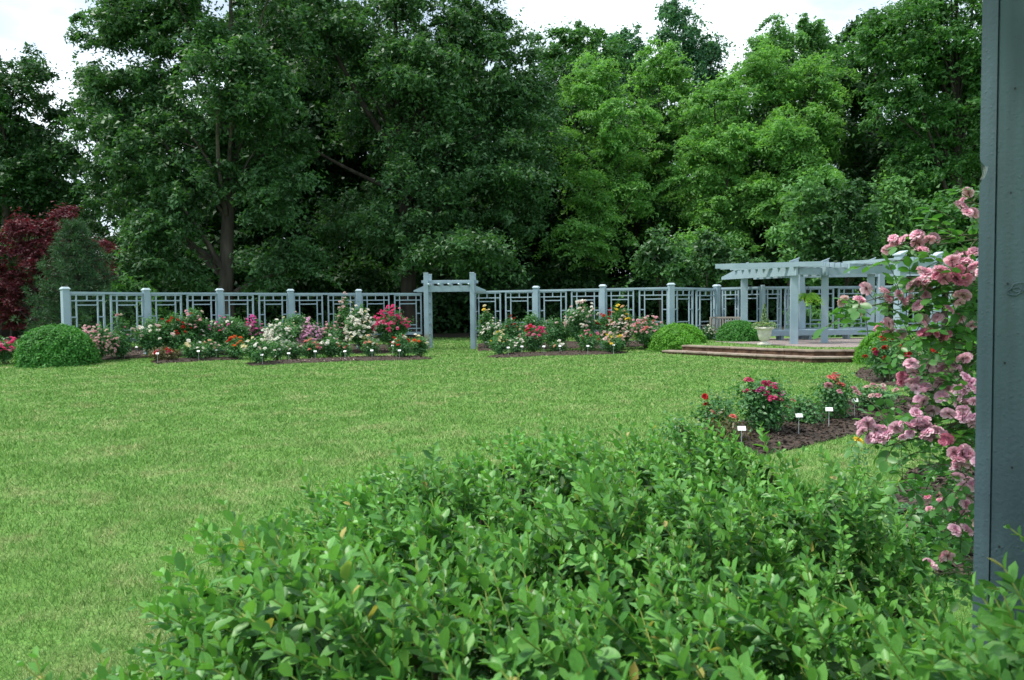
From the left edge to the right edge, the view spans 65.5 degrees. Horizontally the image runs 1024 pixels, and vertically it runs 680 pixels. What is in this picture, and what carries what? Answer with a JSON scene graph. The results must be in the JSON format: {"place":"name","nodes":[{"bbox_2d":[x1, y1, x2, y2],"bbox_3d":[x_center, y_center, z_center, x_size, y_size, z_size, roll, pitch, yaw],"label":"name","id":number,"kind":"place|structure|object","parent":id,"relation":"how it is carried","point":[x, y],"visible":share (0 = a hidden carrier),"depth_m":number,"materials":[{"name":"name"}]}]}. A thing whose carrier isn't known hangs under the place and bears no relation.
{"place":"outdoors","nodes":[
{"label":"outdoors","id":0,"kind":"place"},
{"bbox_2d":[0,323,918,339],"bbox_3d":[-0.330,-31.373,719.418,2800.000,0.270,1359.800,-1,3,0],"label":"forest floor","id":1,"kind":"structure","parent":0,"point":[466,334],"depth_m":42.28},
{"bbox_2d":[0,41,95,337],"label":"oak tree","id":2,"kind":"object","parent":1,"relation":"on","point":[29,181],"visible":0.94,"depth_m":40.94,"materials":[{"name":"green plant"}]},
{"bbox_2d":[65,146,122,264],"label":"woodland tree","id":3,"kind":"object","parent":1,"relation":"on","point":[88,177],"visible":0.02,"depth_m":69.52,"materials":[{"name":"green plant"}]},
{"bbox_2d":[85,190,159,267],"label":"woodland tree","id":4,"kind":"object","parent":1,"relation":"on","point":[99,229],"visible":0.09,"depth_m":48.94,"materials":[{"name":"green plant"}]},
{"bbox_2d":[73,244,183,324],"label":"understory shrub","id":5,"kind":"object","parent":1,"relation":"on","point":[154,285],"visible":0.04,"depth_m":44.89,"materials":[{"name":"green plant"}]},
{"bbox_2d":[91,90,220,261],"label":"woodland tree","id":6,"kind":"object","parent":1,"relation":"on","point":[176,148],"depth_m":55.83,"materials":[{"name":"green plant"}]},
{"bbox_2d":[48,0,366,320],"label":"oak tree","id":7,"kind":"object","parent":1,"relation":"on","point":[150,222],"visible":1,"depth_m":37.86,"materials":[{"name":"green plant"}]},
{"bbox_2d":[157,232,286,328],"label":"understory shrub","id":8,"kind":"object","parent":1,"relation":"on","point":[238,279],"visible":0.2,"depth_m":44.16,"materials":[{"name":"green plant"}]},
{"bbox_2d":[135,62,309,315],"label":"woodland tree","id":9,"kind":"object","parent":1,"relation":"on","point":[212,225],"visible":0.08,"depth_m":48.35,"materials":[{"name":"green plant"}]},
{"bbox_2d":[215,225,356,328],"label":"understory shrub","id":10,"kind":"object","parent":1,"relation":"on","point":[301,285],"visible":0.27,"depth_m":44.82,"materials":[{"name":"green plant"}]},
{"bbox_2d":[233,0,376,251],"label":"oak tree","id":11,"kind":"object","parent":1,"relation":"on","point":[329,178],"visible":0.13,"depth_m":50.05,"materials":[{"name":"green plant"}]},
{"bbox_2d":[240,33,379,326],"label":"woodland tree","id":12,"kind":"object","parent":1,"relation":"on","point":[318,132],"visible":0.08,"depth_m":48.93,"materials":[{"name":"green plant"}]},
{"bbox_2d":[300,242,398,331],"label":"understory shrub","id":13,"kind":"object","parent":1,"relation":"on","point":[368,276],"visible":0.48,"depth_m":45.08,"materials":[{"name":"green plant"}]},
{"bbox_2d":[262,31,465,308],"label":"woodland tree","id":14,"kind":"object","parent":1,"relation":"on","point":[364,188],"visible":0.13,"depth_m":48.15,"materials":[{"name":"green plant"}]},
{"bbox_2d":[369,245,501,333],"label":"understory shrub","id":15,"kind":"object","parent":1,"relation":"on","point":[442,302],"visible":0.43,"depth_m":44.99,"materials":[{"name":"green plant"}]},
{"bbox_2d":[285,0,590,334],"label":"oak tree","id":16,"kind":"object","parent":1,"relation":"on","point":[447,69],"visible":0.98,"depth_m":40.62,"materials":[{"name":"green plant"}]},
{"bbox_2d":[361,61,550,331],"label":"woodland tree","id":17,"kind":"object","parent":1,"relation":"on","point":[473,201],"visible":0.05,"depth_m":48.18,"materials":[{"name":"green plant"}]},
{"bbox_2d":[438,239,550,332],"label":"understory shrub","id":18,"kind":"object","parent":1,"relation":"on","point":[517,307],"visible":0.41,"depth_m":45.02,"materials":[{"name":"green plant"}]},
{"bbox_2d":[472,63,611,268],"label":"woodland tree","id":19,"kind":"object","parent":1,"relation":"on","point":[534,248],"visible":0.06,"depth_m":52.18,"materials":[{"name":"green plant"}]},
{"bbox_2d":[493,53,636,315],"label":"woodland tree","id":20,"kind":"object","parent":1,"relation":"on","point":[557,211],"visible":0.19,"depth_m":49.54,"materials":[{"name":"green plant"}]},
{"bbox_2d":[513,15,635,195],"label":"hardwood tree","id":21,"kind":"object","parent":1,"relation":"on","point":[573,40],"visible":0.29,"depth_m":58.39,"materials":[{"name":"green plant"}]},
{"bbox_2d":[521,250,632,329],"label":"understory shrub","id":22,"kind":"object","parent":1,"relation":"on","point":[580,278],"visible":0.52,"depth_m":45.44,"materials":[{"name":"green plant"}]},
{"bbox_2d":[526,50,670,318],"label":"locust tree","id":23,"kind":"object","parent":1,"relation":"on","point":[608,142],"visible":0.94,"depth_m":44.16,"materials":[{"name":"green plant"}]},
{"bbox_2d":[597,21,666,276],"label":"poplar tree","id":24,"kind":"object","parent":1,"relation":"on","point":[629,51],"visible":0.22,"depth_m":62.29,"materials":[{"name":"green plant"}]},
{"bbox_2d":[579,105,706,310],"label":"woodland tree","id":25,"kind":"object","parent":1,"relation":"on","point":[636,229],"visible":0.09,"depth_m":48.48,"materials":[{"name":"green plant"}]},
{"bbox_2d":[607,260,712,326],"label":"understory shrub","id":26,"kind":"object","parent":1,"relation":"on","point":[650,305],"visible":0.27,"depth_m":45.36,"materials":[{"name":"green plant"}]},
{"bbox_2d":[607,36,718,238],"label":"locust tree","id":27,"kind":"object","parent":1,"relation":"on","point":[671,72],"visible":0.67,"depth_m":47.78,"materials":[{"name":"green plant"}]},
{"bbox_2d":[645,0,739,233],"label":"poplar tree","id":28,"kind":"object","parent":1,"relation":"on","point":[706,53],"visible":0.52,"depth_m":62.20,"materials":[{"name":"green plant"}]},
{"bbox_2d":[654,256,755,328],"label":"understory shrub","id":29,"kind":"object","parent":1,"relation":"on","point":[707,305],"visible":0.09,"depth_m":45.46,"materials":[{"name":"green plant"}]},
{"bbox_2d":[647,71,778,316],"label":"locust tree","id":30,"kind":"object","parent":1,"relation":"on","point":[725,142],"visible":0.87,"depth_m":43.70,"materials":[{"name":"green plant"}]},
{"bbox_2d":[676,103,786,324],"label":"woodland tree","id":31,"kind":"object","parent":1,"relation":"on","point":[759,121],"visible":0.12,"depth_m":48.45,"materials":[{"name":"green plant"}]},
{"bbox_2d":[678,89,786,253],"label":"woodland tree","id":32,"kind":"object","parent":1,"relation":"on","point":[762,113],"visible":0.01,"depth_m":52.76,"materials":[{"name":"green plant"}]},
{"bbox_2d":[723,112,845,325],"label":"locust tree","id":33,"kind":"object","parent":1,"relation":"on","point":[794,150],"visible":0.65,"depth_m":42.21,"materials":[{"name":"green plant"}]},
{"bbox_2d":[714,33,862,312],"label":"locust tree","id":34,"kind":"object","parent":1,"relation":"on","point":[759,76],"visible":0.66,"depth_m":46.33,"materials":[{"name":"green plant"}]},
{"bbox_2d":[736,12,854,112],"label":"hardwood tree","id":35,"kind":"object","parent":1,"relation":"on","point":[808,37],"visible":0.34,"depth_m":62.05,"materials":[{"name":"green plant"}]},
{"bbox_2d":[703,43,898,319],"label":"woodland tree","id":36,"kind":"object","parent":1,"relation":"on","point":[855,145],"visible":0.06,"depth_m":47.78,"materials":[{"name":"green plant"}]},
{"bbox_2d":[726,239,875,324],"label":"understory shrub","id":37,"kind":"object","parent":1,"relation":"on","point":[772,305],"visible":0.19,"depth_m":45.54,"materials":[{"name":"green plant"}]},
{"bbox_2d":[818,276,919,324],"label":"understory shrub","id":38,"kind":"object","parent":1,"relation":"on","point":[857,281],"visible":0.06,"depth_m":44.06,"materials":[{"name":"green plant"}]},
{"bbox_2d":[805,8,948,322],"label":"woodland tree","id":39,"kind":"object","parent":1,"relation":"on","point":[879,157],"visible":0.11,"depth_m":48.05,"materials":[{"name":"green plant"}]},
{"bbox_2d":[808,0,982,325],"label":"oak tree","id":40,"kind":"object","parent":1,"relation":"on","point":[918,54],"visible":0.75,"depth_m":41.84,"materials":[{"name":"green plant"}]},
{"bbox_2d":[833,56,971,206],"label":"hardwood tree","id":41,"kind":"object","parent":1,"relation":"on","point":[855,155],"visible":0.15,"depth_m":50.64,"materials":[{"name":"green plant"}]},
{"bbox_2d":[0,336,972,679],"bbox_3d":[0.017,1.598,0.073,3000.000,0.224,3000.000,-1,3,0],"label":"lawn","id":42,"kind":"structure","parent":0,"point":[56,634],"depth_m":8.60,"materials":[{"name":"plant"}]},
{"bbox_2d":[0,335,17,364],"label":"rose bush","id":43,"kind":"object","parent":42,"relation":"on","point":[5,353],"visible":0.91,"depth_m":22.86,"materials":[{"name":"green plant"}]},
{"bbox_2d":[0,227,71,340],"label":"shrub","id":44,"kind":"object","parent":42,"relation":"on","point":[12,263],"visible":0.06,"depth_m":39.53,"materials":[{"name":"red plant"}]},
{"bbox_2d":[11,323,103,367],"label":"clipped bush","id":45,"kind":"object","parent":42,"relation":"on","point":[60,344],"visible":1,"depth_m":22.01,"materials":[{"name":"green plant"}]},
{"bbox_2d":[0,201,124,334],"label":"japanese maple","id":46,"kind":"object","parent":42,"relation":"on","point":[31,255],"visible":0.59,"depth_m":30.59,"materials":[{"name":"red plant"}]},
{"bbox_2d":[9,215,141,335],"bbox_3d":[-15.458,-1.961,28.318,3.934,4.879,4.107,1,3,35],"label":"pine tree","id":47,"kind":"object","parent":42,"relation":"on","point":[87,272],"visible":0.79,"depth_m":28.02,"materials":[{"name":"green plant"}]},
{"bbox_2d":[81,321,130,359],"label":"rose bush","id":48,"kind":"object","parent":42,"relation":"on","point":[104,340],"visible":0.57,"depth_m":23.57,"materials":[{"name":"green plant"}]},
{"bbox_2d":[85,271,171,341],"bbox_3d":[-17.021,-1.277,35.863,4.884,3.661,3.225,-1,3,0],"label":"shrub","id":49,"kind":"object","parent":42,"relation":"on","point":[127,281],"visible":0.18,"depth_m":35.63,"materials":[{"name":"green plant"}]},
{"bbox_2d":[126,313,180,357],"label":"rose bush","id":50,"kind":"object","parent":42,"relation":"on","point":[150,338],"visible":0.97,"depth_m":24.88,"materials":[{"name":"green plant"}]},
{"bbox_2d":[153,356,242,363],"bbox_3d":[-9.564,0.600,24.075,2.479,0.198,3.024,-1,3,0],"label":"mulch bed","id":51,"kind":"object","parent":42,"relation":"on","point":[184,359],"visible":0.81,"depth_m":23.92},
{"bbox_2d":[176,338,210,357],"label":"rose bush","id":52,"kind":"object","parent":51,"relation":"on","point":[190,349],"visible":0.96,"depth_m":24.13,"materials":[{"name":"green plant"}]},
{"bbox_2d":[219,335,245,358],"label":"rose bush","id":53,"kind":"object","parent":51,"relation":"on","point":[232,348],"visible":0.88,"depth_m":24.76,"materials":[{"name":"green plant"}]},
{"bbox_2d":[59,287,421,353],"bbox_3d":[-8.805,-0.588,27.529,11.909,2.437,1.553,-2,3,-32],"label":"trellis fence","id":54,"kind":"object","parent":42,"relation":"on","point":[146,294],"visible":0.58,"depth_m":27.34,"materials":[{"name":"blue paint"}]},
{"bbox_2d":[102,343,413,359],"bbox_3d":[-9.335,0.362,29.143,12.559,0.291,10.258,-1,3,0],"label":"mulch bed","id":55,"kind":"object","parent":42,"relation":"on","point":[134,353],"visible":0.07,"depth_m":27.49,"materials":[{"name":"soil"}]},
{"bbox_2d":[158,310,196,355],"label":"rose bush","id":56,"kind":"object","parent":55,"relation":"on","point":[179,337],"visible":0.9,"depth_m":25.50,"materials":[{"name":"green plant"}]},
{"bbox_2d":[175,306,213,345],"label":"rose bush","id":57,"kind":"object","parent":55,"relation":"on","point":[194,321],"visible":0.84,"depth_m":26.02,"materials":[{"name":"green plant"}]},
{"bbox_2d":[193,318,228,346],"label":"rose bush","id":58,"kind":"object","parent":55,"relation":"on","point":[210,332],"visible":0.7,"depth_m":26.33,"materials":[{"name":"green plant"}]},
{"bbox_2d":[214,310,255,353],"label":"rose bush","id":59,"kind":"object","parent":55,"relation":"on","point":[239,328],"visible":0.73,"depth_m":26.58,"materials":[{"name":"green plant"}]},
{"bbox_2d":[280,310,313,345],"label":"rose bush","id":60,"kind":"object","parent":55,"relation":"on","point":[297,321],"visible":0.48,"depth_m":27.82,"materials":[{"name":"green plant"}]},
{"bbox_2d":[296,317,326,344],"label":"rose bush","id":61,"kind":"object","parent":55,"relation":"on","point":[313,332],"visible":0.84,"depth_m":27.65,"materials":[{"name":"pink plant"}]},
{"bbox_2d":[343,301,379,350],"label":"rose bush","id":62,"kind":"object","parent":55,"relation":"on","point":[357,329],"visible":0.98,"depth_m":27.98,"materials":[{"name":"white plant"}]},
{"bbox_2d":[370,304,416,350],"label":"rose bush","id":63,"kind":"object","parent":55,"relation":"on","point":[396,324],"visible":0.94,"depth_m":28.11,"materials":[{"name":"green plant"}]},
{"bbox_2d":[258,316,298,349],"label":"rose bush","id":64,"kind":"object","parent":42,"relation":"on","point":[281,333],"visible":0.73,"depth_m":26.57,"materials":[{"name":"white plant"}]},
{"bbox_2d":[245,355,431,365],"bbox_3d":[-5.170,0.609,24.157,5.632,0.163,3.562,-1,3,0],"label":"mulch bed","id":65,"kind":"object","parent":42,"relation":"on","point":[358,358],"visible":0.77,"depth_m":24.15,"materials":[{"name":"soil"}]},
{"bbox_2d":[235,336,276,362],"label":"rose bush","id":66,"kind":"object","parent":65,"relation":"on","point":[255,350],"visible":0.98,"depth_m":23.08,"materials":[{"name":"green plant"}]},
{"bbox_2d":[386,332,413,356],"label":"rose bush","id":67,"kind":"object","parent":65,"relation":"on","point":[403,342],"visible":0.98,"depth_m":24.91,"materials":[{"name":"green plant"}]},
{"bbox_2d":[414,272,485,348],"bbox_3d":[-2.338,-1.057,30.432,2.680,2.979,1.980,-1,3,0],"label":"garden arbour","id":68,"kind":"object","parent":42,"relation":"on","point":[428,288],"visible":0.89,"depth_m":29.82,"materials":[{"name":"grey paint"}]},
{"bbox_2d":[8,413,1023,679],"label":"boxwood hedge","id":69,"kind":"object","parent":42,"relation":"on","point":[470,573],"visible":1,"depth_m":1.20,"materials":[{"name":"green plant"}]},
{"bbox_2d":[539,315,571,346],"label":"rose bush","id":70,"kind":"object","parent":42,"relation":"on","point":[561,333],"visible":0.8,"depth_m":28.17,"materials":[{"name":"green plant"}]},
{"bbox_2d":[487,350,627,357],"bbox_3d":[1.501,0.436,26.281,5.003,0.180,3.113,-1,3,0],"label":"mulch bed","id":71,"kind":"object","parent":42,"relation":"on","point":[547,353],"visible":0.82,"depth_m":25.94,"materials":[{"name":"soil"}]},
{"bbox_2d":[486,330,511,353],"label":"rose bush","id":72,"kind":"object","parent":71,"relation":"on","point":[498,344],"visible":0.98,"depth_m":25.75,"materials":[{"name":"green plant"}]},
{"bbox_2d":[516,324,550,351],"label":"rose bush","id":73,"kind":"object","parent":71,"relation":"on","point":[533,343],"visible":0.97,"depth_m":27.09,"materials":[{"name":"green plant"}]},
{"bbox_2d":[575,327,602,350],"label":"rose bush","id":74,"kind":"object","parent":71,"relation":"on","point":[589,340],"visible":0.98,"depth_m":26.83,"materials":[{"name":"green plant"}]},
{"bbox_2d":[561,299,599,350],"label":"rose bush","id":75,"kind":"object","parent":42,"relation":"on","point":[582,321],"visible":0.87,"depth_m":27.66,"materials":[{"name":"green plant"}]},
{"bbox_2d":[475,283,720,348],"bbox_3d":[2.963,-0.769,28.673,9.170,2.454,2.025,0,3,7],"label":"trellis fence","id":76,"kind":"object","parent":42,"relation":"on","point":[670,288],"visible":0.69,"depth_m":28.45,"materials":[{"name":"blue paint"}]},
{"bbox_2d":[600,312,635,349],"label":"rose bush","id":77,"kind":"object","parent":42,"relation":"on","point":[613,329],"visible":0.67,"depth_m":27.12,"materials":[{"name":"green plant"}]},
{"bbox_2d":[623,313,665,348],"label":"rose bush","id":78,"kind":"object","parent":42,"relation":"on","point":[644,331],"visible":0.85,"depth_m":26.77,"materials":[{"name":"pink plant"}]},
{"bbox_2d":[610,219,702,324],"bbox_3d":[6.614,-2.812,36.996,4.253,5.522,3.424,1,3,34],"label":"shrub","id":79,"kind":"object","parent":42,"relation":"on","point":[669,263],"visible":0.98,"depth_m":36.43,"materials":[{"name":"green plant"}]},
{"bbox_2d":[646,322,707,351],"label":"clipped bush","id":80,"kind":"object","parent":42,"relation":"on","point":[676,336],"visible":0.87,"depth_m":25.81,"materials":[{"name":"green plant"}]},
{"bbox_2d":[681,229,770,301],"bbox_3d":[9.706,-2.617,36.920,3.475,5.068,3.876,-2,3,-31],"label":"shrub","id":81,"kind":"object","parent":42,"relation":"on","point":[709,254],"visible":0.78,"depth_m":36.52,"materials":[{"name":"green plant"}]},
{"bbox_2d":[671,335,865,349],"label":"terrace","id":82,"kind":"structure","parent":42,"relation":"on","point":[815,348],"depth_m":24.45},
{"bbox_2d":[715,338,862,346],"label":"terrace paving","id":83,"kind":"structure","parent":82,"relation":"on","point":[840,342],"depth_m":25.56,"materials":[{"name":"stone"}]},
{"bbox_2d":[715,320,760,341],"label":"clipped bush","id":84,"kind":"object","parent":83,"relation":"on","point":[733,330],"visible":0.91,"depth_m":26.75,"materials":[{"name":"green plant"}]},
{"bbox_2d":[715,250,977,343],"bbox_3d":[10.744,-1.211,25.118,8.702,2.778,7.497,-1,3,0],"label":"pergola","id":85,"kind":"object","parent":83,"relation":"on","point":[796,272],"visible":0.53,"depth_m":25.70,"materials":[{"name":"blue paint"}]},
{"bbox_2d":[688,394,912,455],"bbox_3d":[4.371,1.099,11.187,5.380,0.173,5.729,-1,3,0],"label":"mulch bed","id":86,"kind":"object","parent":42,"relation":"on","point":[788,436],"visible":0.3,"depth_m":10.04,"materials":[{"name":"soil"}]},
{"bbox_2d":[684,385,748,441],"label":"rose bush","id":87,"kind":"object","parent":86,"relation":"on","point":[713,411],"visible":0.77,"depth_m":9.32,"materials":[{"name":"green plant"}]},
{"bbox_2d":[705,409,758,449],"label":"rose bush","id":88,"kind":"object","parent":86,"relation":"on","point":[728,428],"visible":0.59,"depth_m":8.93,"materials":[{"name":"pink plant"}]},
{"bbox_2d":[728,370,803,433],"bbox_3d":[3.174,0.803,9.957,0.938,0.867,0.948,-1,3,0],"label":"rose bush","id":89,"kind":"object","parent":86,"relation":"on","point":[765,406],"visible":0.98,"depth_m":9.82,"materials":[{"name":"green plant"}]},
{"bbox_2d":[784,388,832,423],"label":"rose bush","id":90,"kind":"object","parent":86,"relation":"on","point":[809,412],"visible":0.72,"depth_m":10.56,"materials":[{"name":"green plant"}]},
{"bbox_2d":[804,365,866,418],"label":"rose bush","id":91,"kind":"object","parent":86,"relation":"on","point":[836,399],"visible":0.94,"depth_m":10.87,"materials":[{"name":"green plant"}]},
{"bbox_2d":[847,377,906,411],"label":"rose bush","id":92,"kind":"object","parent":86,"relation":"on","point":[872,396],"visible":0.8,"depth_m":11.79,"materials":[{"name":"green plant"}]},
{"bbox_2d":[759,164,847,285],"bbox_3d":[13.213,-3.964,35.941,3.714,7.783,3.282,-1,3,0],"label":"young tree","id":93,"kind":"object","parent":42,"relation":"on","point":[798,205],"visible":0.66,"depth_m":35.31,"materials":[{"name":"green plant"}]},
{"bbox_2d":[662,345,944,362],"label":"garden steps","id":94,"kind":"structure","parent":42,"relation":"on","point":[809,355],"depth_m":22.73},
{"bbox_2d":[778,302,840,336],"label":"shrub","id":95,"kind":"object","parent":42,"relation":"on","point":[815,314],"visible":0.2,"depth_m":29.82,"materials":[{"name":"green plant"}]},
{"bbox_2d":[800,176,896,294],"bbox_3d":[14.559,-3.567,34.945,4.934,7.023,3.740,1,3,26],"label":"shrub","id":96,"kind":"object","parent":42,"relation":"on","point":[840,227],"visible":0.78,"depth_m":34.41,"materials":[{"name":"green plant"}]},
{"bbox_2d":[850,330,900,364],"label":"clipped bush","id":97,"kind":"object","parent":42,"relation":"on","point":[864,344],"visible":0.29,"depth_m":20.79,"materials":[{"name":"green plant"}]},
{"bbox_2d":[853,170,920,316],"bbox_3d":[17.262,-4.012,37.081,3.772,7.677,3.797,1,3,37],"label":"young tree","id":98,"kind":"object","parent":42,"relation":"on","point":[893,205],"visible":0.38,"depth_m":36.37,"materials":[{"name":"green plant"}]},
{"bbox_2d":[813,187,978,611],"bbox_3d":[1.149,0.609,2.220,0.498,2.018,0.794,1,3,31],"label":"climbing rose","id":99,"kind":"object","parent":42,"relation":"on","point":[958,277],"visible":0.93,"depth_m":2.01,"materials":[{"name":"pink plant"}]},
{"bbox_2d":[854,364,974,387],"bbox_3d":[9.499,0.745,17.745,4.732,0.174,5.430,-1,3,0],"label":"mulch bed","id":100,"kind":"object","parent":42,"relation":"on","point":[863,373],"visible":0.13,"depth_m":16.91,"materials":[{"name":"soil"}]},
{"bbox_2d":[857,335,912,380],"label":"rose bush","id":101,"kind":"object","parent":100,"relation":"on","point":[882,352],"visible":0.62,"depth_m":16.04,"materials":[{"name":"green plant"}]},
{"bbox_2d":[888,462,974,575],"bbox_3d":[3.791,1.323,6.553,2.583,0.162,4.224,-1,3,0],"label":"mulch bed","id":102,"kind":"object","parent":42,"relation":"on","point":[941,480],"visible":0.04,"depth_m":6.82,"materials":[{"name":"soil"}]},
{"bbox_2d":[883,479,973,563],"bbox_3d":[2.740,1.191,5.236,0.838,0.533,0.784,-1,3,0],"label":"rose bush","id":103,"kind":"object","parent":102,"relation":"on","point":[920,511],"visible":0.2,"depth_m":5.15,"materials":[{"name":"green plant"}]},
{"bbox_2d":[903,183,979,327],"bbox_3d":[19.218,-3.370,34.101,5.104,6.643,3.662,-1,3,0],"label":"shrub","id":104,"kind":"object","parent":42,"relation":"on","point":[944,204],"visible":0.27,"depth_m":33.46,"materials":[{"name":"green plant"}]},
{"bbox_2d":[972,0,1023,644],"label":"pergola post","id":105,"kind":"object","parent":42,"relation":"on","point":[999,473],"visible":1,"depth_m":1.24,"materials":[{"name":"blue paint"}]},
{"bbox_2d":[0,0,979,272],"label":"sky","id":106,"kind":"structure","parent":0,"point":[44,23],"materials":[{"name":"white"}]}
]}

